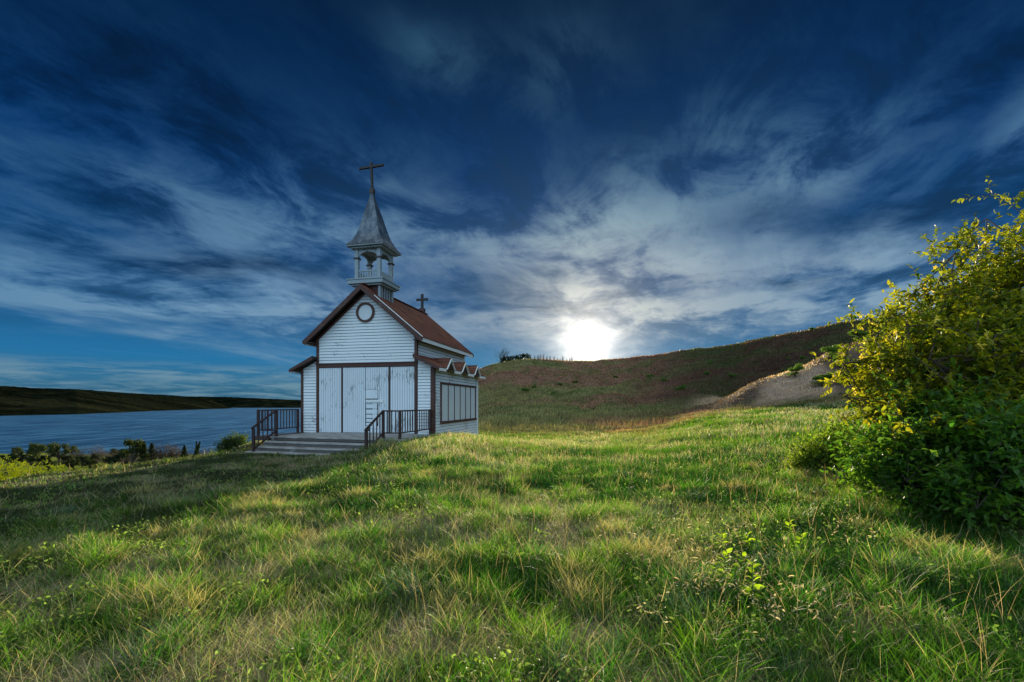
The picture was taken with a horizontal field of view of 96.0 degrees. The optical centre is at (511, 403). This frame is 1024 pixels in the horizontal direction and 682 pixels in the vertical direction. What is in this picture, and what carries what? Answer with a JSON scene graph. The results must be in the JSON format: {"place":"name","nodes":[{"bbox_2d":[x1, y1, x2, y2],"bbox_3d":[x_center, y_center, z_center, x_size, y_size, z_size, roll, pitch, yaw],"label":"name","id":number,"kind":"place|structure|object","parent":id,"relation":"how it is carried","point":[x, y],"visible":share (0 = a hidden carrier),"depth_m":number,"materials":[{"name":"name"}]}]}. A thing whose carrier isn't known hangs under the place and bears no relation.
{"place":"outdoors","nodes":[
{"label":"outdoors","id":0,"kind":"place"},
{"bbox_2d":[0,386,228,415],"bbox_3d":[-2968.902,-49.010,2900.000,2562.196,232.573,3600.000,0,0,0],"label":"hills","id":1,"kind":"structure","parent":0,"point":[14,400],"depth_m":2214.21,"materials":[{"name":"green plant"}]},
{"bbox_2d":[0,408,300,454],"bbox_3d":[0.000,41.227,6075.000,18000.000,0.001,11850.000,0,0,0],"label":"lake water","id":2,"kind":"structure","parent":0,"point":[206,428],"depth_m":766.66,"materials":[{"name":"blue liquid"}]},
{"bbox_2d":[186,396,300,407],"bbox_3d":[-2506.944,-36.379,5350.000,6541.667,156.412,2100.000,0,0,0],"label":"hills","id":3,"kind":"structure","parent":0,"point":[234,402],"depth_m":5170.63,"materials":[{"name":"green plant"}]},
{"bbox_2d":[0,314,1023,681],"bbox_3d":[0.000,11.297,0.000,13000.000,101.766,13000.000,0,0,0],"label":"ground","id":4,"kind":"structure","parent":0,"point":[774,390],"depth_m":5.22,"materials":[{"name":"green plant"}]},
{"bbox_2d":[0,454,18,464],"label":"dark bush","id":5,"kind":"object","parent":4,"relation":"on","point":[13,457],"visible":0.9,"depth_m":284.20,"materials":[{"name":"green plant"}]},
{"bbox_2d":[0,457,29,480],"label":"yellow bush","id":6,"kind":"object","parent":4,"relation":"on","point":[14,472],"visible":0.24,"depth_m":19.13,"materials":[{"name":"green plant"}]},
{"bbox_2d":[10,446,23,456],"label":"shore tree","id":7,"kind":"object","parent":4,"relation":"on","point":[14,450],"visible":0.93,"depth_m":319.34,"materials":[{"name":"green plant"}]},
{"bbox_2d":[5,455,37,476],"bbox_3d":[-21.505,3.538,20.034,1.672,2.649,1.564,0,0,0],"label":"yellow bush","id":8,"kind":"object","parent":4,"relation":"on","point":[19,462],"visible":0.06,"depth_m":20.23,"materials":[{"name":"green plant"}]},
{"bbox_2d":[13,453,30,462],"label":"dark bush","id":9,"kind":"object","parent":4,"relation":"on","point":[21,457],"visible":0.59,"depth_m":292.02,"materials":[{"name":"green plant"}]},
{"bbox_2d":[23,456,40,466],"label":"dark bush","id":10,"kind":"object","parent":4,"relation":"on","point":[30,459],"visible":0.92,"depth_m":279.57,"materials":[{"name":"green plant"}]},
{"bbox_2d":[17,462,52,475],"bbox_3d":[-20.841,3.674,19.882,1.798,2.217,1.528,0,0,-41],"label":"yellow bush","id":11,"kind":"object","parent":4,"relation":"on","point":[37,469],"visible":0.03,"depth_m":20.19,"materials":[{"name":"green plant"}]},
{"bbox_2d":[25,442,47,461],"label":"shore tree","id":12,"kind":"object","parent":4,"relation":"on","point":[32,450],"visible":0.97,"depth_m":297.42,"materials":[{"name":"green plant"}]},
{"bbox_2d":[34,455,50,466],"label":"dark bush","id":13,"kind":"object","parent":4,"relation":"on","point":[43,458],"visible":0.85,"depth_m":281.89,"materials":[{"name":"green plant"}]},
{"bbox_2d":[35,453,59,473],"bbox_3d":[-22.282,3.758,22.010,1.865,2.792,1.642,0,0,-24],"label":"yellow bush","id":14,"kind":"object","parent":4,"relation":"on","point":[45,465],"visible":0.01,"depth_m":21.94,"materials":[{"name":"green plant"}]},
{"bbox_2d":[41,460,56,471],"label":"dark bush","id":15,"kind":"object","parent":4,"relation":"on","point":[50,463],"visible":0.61,"depth_m":261.98,"materials":[{"name":"green plant"}]},
{"bbox_2d":[45,442,70,465],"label":"shore tree","id":16,"kind":"object","parent":4,"relation":"on","point":[54,450],"visible":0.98,"depth_m":289.62,"materials":[{"name":"green plant"}]},
{"bbox_2d":[47,463,71,471],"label":"yellow bush","id":17,"kind":"object","parent":4,"relation":"on","point":[58,466],"visible":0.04,"depth_m":23.00,"materials":[{"name":"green plant"}]},
{"bbox_2d":[60,454,74,463],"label":"dark bush","id":18,"kind":"object","parent":4,"relation":"on","point":[64,457],"visible":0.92,"depth_m":290.06,"materials":[{"name":"green plant"}]},
{"bbox_2d":[61,459,80,470],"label":"dark bush","id":19,"kind":"object","parent":4,"relation":"on","point":[72,463],"visible":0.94,"depth_m":266.66,"materials":[{"name":"green plant"}]},
{"bbox_2d":[63,445,79,454],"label":"shore tree","id":20,"kind":"object","parent":4,"relation":"on","point":[72,449],"visible":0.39,"depth_m":329.81,"materials":[{"name":"green plant"}]},
{"bbox_2d":[69,446,90,455],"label":"bare tree","id":21,"kind":"object","parent":4,"relation":"on","point":[82,453],"visible":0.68,"depth_m":324.70,"materials":[{"name":"plant"}]},
{"bbox_2d":[74,455,90,467],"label":"dark bush","id":22,"kind":"object","parent":4,"relation":"on","point":[81,458],"visible":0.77,"depth_m":284.90,"materials":[{"name":"green plant"}]},
{"bbox_2d":[83,458,100,468],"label":"dark bush","id":23,"kind":"object","parent":4,"relation":"on","point":[90,462],"visible":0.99,"depth_m":275.07,"materials":[{"name":"green plant"}]},
{"bbox_2d":[83,444,104,459],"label":"bare tree","id":24,"kind":"object","parent":4,"relation":"on","point":[95,452],"visible":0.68,"depth_m":328.65,"materials":[{"name":"plant"}]},
{"bbox_2d":[88,454,101,459],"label":"dark bush","id":25,"kind":"object","parent":4,"relation":"on","point":[96,455],"visible":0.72,"depth_m":299.05,"materials":[{"name":"green plant"}]},
{"bbox_2d":[94,449,118,463],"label":"bare shrub","id":26,"kind":"object","parent":4,"relation":"on","point":[101,455],"visible":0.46,"depth_m":297.50,"materials":[{"name":"brown plant"}]},
{"bbox_2d":[102,454,120,465],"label":"dark bush","id":27,"kind":"object","parent":4,"relation":"on","point":[114,459],"visible":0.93,"depth_m":273.04,"materials":[{"name":"green plant"}]},
{"bbox_2d":[108,448,129,454],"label":"shore tree","id":28,"kind":"object","parent":4,"relation":"on","point":[112,450],"visible":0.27,"depth_m":318.42,"materials":[{"name":"green plant"}]},
{"bbox_2d":[105,448,137,463],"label":"bare shrub","id":29,"kind":"object","parent":4,"relation":"on","point":[123,461],"visible":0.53,"depth_m":299.00,"materials":[{"name":"brown plant"}]},
{"bbox_2d":[117,439,147,463],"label":"shore tree","id":30,"kind":"object","parent":4,"relation":"on","point":[136,444],"visible":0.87,"depth_m":279.40,"materials":[{"name":"green plant"}]},
{"bbox_2d":[136,441,150,462],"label":"spruce tree","id":31,"kind":"object","parent":4,"relation":"on","point":[144,456],"visible":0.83,"depth_m":279.44,"materials":[{"name":"green plant"}]},
{"bbox_2d":[148,443,160,459],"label":"spruce tree","id":32,"kind":"object","parent":4,"relation":"on","point":[151,446],"visible":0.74,"depth_m":299.39,"materials":[{"name":"green plant"}]},
{"bbox_2d":[148,441,180,459],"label":"bare shrub","id":33,"kind":"object","parent":4,"relation":"on","point":[166,451],"visible":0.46,"depth_m":301.44,"materials":[{"name":"brown plant"}]},
{"bbox_2d":[148,445,186,460],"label":"bare shrub","id":34,"kind":"object","parent":4,"relation":"on","point":[153,454],"visible":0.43,"depth_m":297.95,"materials":[{"name":"brown plant"}]},
{"bbox_2d":[152,443,188,459],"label":"bare shrub","id":35,"kind":"object","parent":4,"relation":"on","point":[170,454],"visible":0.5,"depth_m":299.51,"materials":[{"name":"brown plant"}]},
{"bbox_2d":[165,446,192,457],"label":"bare shrub","id":36,"kind":"object","parent":4,"relation":"on","point":[176,450],"visible":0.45,"depth_m":296.63,"materials":[{"name":"brown plant"}]},
{"bbox_2d":[179,445,189,456],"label":"spruce tree","id":37,"kind":"object","parent":4,"relation":"on","point":[184,451],"visible":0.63,"depth_m":289.46,"materials":[{"name":"green plant"}]},
{"bbox_2d":[192,441,200,456],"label":"spruce tree","id":38,"kind":"object","parent":4,"relation":"on","point":[196,451],"visible":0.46,"depth_m":261.48,"materials":[{"name":"green plant"}]},
{"bbox_2d":[189,443,219,455],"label":"bare shrub","id":39,"kind":"object","parent":4,"relation":"on","point":[206,452],"visible":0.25,"depth_m":300.35,"materials":[{"name":"brown plant"}]},
{"bbox_2d":[213,437,234,451],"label":"meadow shrub","id":40,"kind":"object","parent":4,"relation":"on","point":[222,443],"visible":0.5,"depth_m":20.38,"materials":[{"name":"green plant"}]},
{"bbox_2d":[220,430,250,448],"bbox_3d":[-12.518,1.802,20.995,1.458,1.285,1.264,0,0,42],"label":"meadow shrub","id":41,"kind":"object","parent":4,"relation":"on","point":[241,440],"visible":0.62,"depth_m":20.81,"materials":[{"name":"green plant"}]},
{"bbox_2d":[245,162,485,454],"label":"chapel","id":42,"kind":"structure","parent":4,"relation":"on","point":[384,362],"depth_m":19.23,"materials":[{"name":"white paint"}]},
{"bbox_2d":[343,367,365,431],"bbox_3d":[-6.612,-0.158,19.309,1.037,2.710,0.043,0,0,13],"label":"door","id":43,"kind":"structure","parent":42,"relation":"in","point":[354,379],"depth_m":19.28,"materials":[{"name":"white paint"}]},
{"bbox_2d":[356,302,374,321],"bbox_3d":[-6.098,-3.803,19.163,0.830,0.830,0.075,0,0,13],"label":"round window","id":44,"kind":"structure","parent":42,"relation":"in","point":[365,311],"depth_m":19.16,"materials":[{"name":"white glass"}]},
{"bbox_2d":[366,367,387,432],"bbox_3d":[-5.589,-0.158,19.062,1.040,2.710,0.078,0,0,13],"label":"door","id":45,"kind":"structure","parent":42,"relation":"in","point":[376,377],"depth_m":19.06,"materials":[{"name":"white paint"}]},
{"bbox_2d":[440,382,476,423],"bbox_3d":[-2.416,-0.028,21.525,0.100,1.730,4.960,0,0,13],"label":"window","id":46,"kind":"structure","parent":42,"relation":"in","point":[457,401],"depth_m":21.05,"materials":[{"name":"white glass"}]},
{"bbox_2d":[0,393,869,536],"bbox_3d":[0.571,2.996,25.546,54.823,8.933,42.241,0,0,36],"label":"grass","id":47,"kind":"structure","parent":4,"relation":"on","point":[740,415],"depth_m":13.21,"materials":[{"name":"green plant"}]},
{"bbox_2d":[495,348,511,362],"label":"crest tree","id":48,"kind":"object","parent":4,"relation":"on","point":[503,356],"visible":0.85,"depth_m":182.63,"materials":[{"name":"green plant"}]},
{"bbox_2d":[0,453,1023,681],"bbox_3d":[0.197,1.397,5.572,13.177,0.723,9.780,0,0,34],"label":"grass","id":49,"kind":"structure","parent":4,"relation":"on","point":[152,518],"depth_m":3.57,"materials":[{"name":"green plant"}]},
{"bbox_2d":[0,442,1023,681],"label":"ground weeds","id":50,"kind":"object","parent":4,"relation":"on","point":[574,667],"visible":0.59,"depth_m":4.13,"materials":[{"name":"green plant"}]},
{"bbox_2d":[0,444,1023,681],"bbox_3d":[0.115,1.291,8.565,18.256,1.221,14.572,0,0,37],"label":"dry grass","id":51,"kind":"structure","parent":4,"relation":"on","point":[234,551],"depth_m":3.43,"materials":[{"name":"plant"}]},
{"bbox_2d":[675,385,685,390],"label":"hillside scrub","id":52,"kind":"object","parent":4,"relation":"on","point":[680,387],"visible":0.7,"depth_m":82.04,"materials":[{"name":"green plant"}]},
{"bbox_2d":[478,311,918,431],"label":"hill grass","id":53,"kind":"structure","parent":4,"relation":"on","point":[661,407],"depth_m":89.14,"materials":[{"name":"plant"}]},
{"bbox_2d":[707,561,723,581],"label":"leafy weed","id":54,"kind":"object","parent":4,"relation":"on","point":[712,567],"visible":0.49,"depth_m":3.57,"materials":[{"name":"green plant"}]},
{"bbox_2d":[713,533,727,553],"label":"leafy weed","id":55,"kind":"object","parent":4,"relation":"on","point":[723,536],"visible":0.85,"depth_m":4.27,"materials":[{"name":"green plant"}]},
{"bbox_2d":[716,548,733,583],"bbox_3d":[1.661,1.278,3.596,0.166,0.302,0.160,0,0,0],"label":"leafy weed","id":56,"kind":"object","parent":4,"relation":"on","point":[729,550],"visible":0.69,"depth_m":3.60,"materials":[{"name":"green plant"}]},
{"bbox_2d":[732,551,748,573],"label":"leafy weed","id":57,"kind":"object","parent":4,"relation":"on","point":[743,555],"visible":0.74,"depth_m":3.74,"materials":[{"name":"green plant"}]},
{"bbox_2d":[741,531,756,549],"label":"leafy weed","id":58,"kind":"object","parent":4,"relation":"on","point":[749,539],"visible":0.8,"depth_m":4.30,"materials":[{"name":"green plant"}]},
{"bbox_2d":[740,559,764,599],"bbox_3d":[1.679,1.246,3.220,0.150,0.352,0.158,0,0,-37],"label":"leafy weed","id":59,"kind":"object","parent":4,"relation":"on","point":[755,586],"visible":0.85,"depth_m":3.21,"materials":[{"name":"green plant"}]},
{"bbox_2d":[582,507,932,645],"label":"withered leaves","id":60,"kind":"object","parent":4,"relation":"on","point":[778,618],"visible":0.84,"depth_m":3.29,"materials":[{"name":"green plant"}]},
{"bbox_2d":[783,520,797,536],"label":"leafy weed","id":61,"kind":"object","parent":4,"relation":"on","point":[788,524],"visible":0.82,"depth_m":4.71,"materials":[{"name":"green plant"}]},
{"bbox_2d":[786,363,804,376],"bbox_3d":[25.868,-3.000,41.964,1.429,1.290,1.610,0,0,-23],"label":"hillside brush","id":62,"kind":"object","parent":4,"relation":"on","point":[797,367],"visible":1,"depth_m":41.75,"materials":[{"name":"green plant"}]},
{"bbox_2d":[794,532,807,549],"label":"leafy weed","id":63,"kind":"object","parent":4,"relation":"on","point":[799,538],"visible":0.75,"depth_m":4.25,"materials":[{"name":"green plant"}]},
{"bbox_2d":[777,436,826,470],"bbox_3d":[5.676,1.073,8.782,1.040,0.917,0.915,0,0,0],"label":"sapling clump","id":64,"kind":"object","parent":4,"relation":"on","point":[794,463],"visible":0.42,"depth_m":8.74,"materials":[{"name":"green plant"}]},
{"bbox_2d":[810,371,837,386],"bbox_3d":[25.699,-1.995,38.055,2.038,1.289,1.809,0,0,16],"label":"hillside brush","id":65,"kind":"object","parent":4,"relation":"on","point":[828,375],"visible":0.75,"depth_m":37.89,"materials":[{"name":"green plant"}]},
{"bbox_2d":[790,415,863,471],"bbox_3d":[5.876,0.761,8.385,1.282,1.184,1.171,0,0,-29],"label":"sapling clump","id":66,"kind":"object","parent":4,"relation":"on","point":[825,452],"visible":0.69,"depth_m":8.34,"materials":[{"name":"green plant"}]},
{"bbox_2d":[821,344,842,358],"bbox_3d":[30.559,-4.981,44.135,2.360,1.493,2.094,0,0,-44],"label":"hillside brush","id":67,"kind":"object","parent":4,"relation":"on","point":[832,350],"visible":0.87,"depth_m":43.95,"materials":[{"name":"green plant"}]},
{"bbox_2d":[832,355,851,364],"bbox_3d":[29.413,-3.768,40.971,1.572,1.260,1.395,0,0,25],"label":"hillside brush","id":68,"kind":"object","parent":4,"relation":"on","point":[834,358],"visible":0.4,"depth_m":41.03,"materials":[{"name":"green plant"}]},
{"bbox_2d":[848,329,869,339],"bbox_3d":[36.214,-7.133,48.065,2.113,1.590,2.381,0,0,-17],"label":"hillside brush","id":69,"kind":"object","parent":4,"relation":"on","point":[859,333],"visible":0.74,"depth_m":47.92,"materials":[{"name":"green plant"}]},
{"bbox_2d":[810,176,1023,505],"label":"shrub","id":70,"kind":"object","parent":4,"relation":"on","point":[972,323],"visible":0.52,"depth_m":6.12,"materials":[{"name":"green plant"}]},
{"bbox_2d":[819,352,1023,539],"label":"shrub","id":71,"kind":"object","parent":4,"relation":"on","point":[949,482],"visible":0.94,"depth_m":5.01,"materials":[{"name":"green plant"}]},
{"bbox_2d":[0,0,1023,399],"label":"sky","id":72,"kind":"structure","parent":0,"point":[184,192],"materials":[{"name":"blue"}]},
{"bbox_2d":[5,407,1023,681],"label":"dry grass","id":73,"kind":"structure","parent":0,"point":[707,533],"depth_m":4.80,"materials":[{"name":"beige plant"}]}
]}

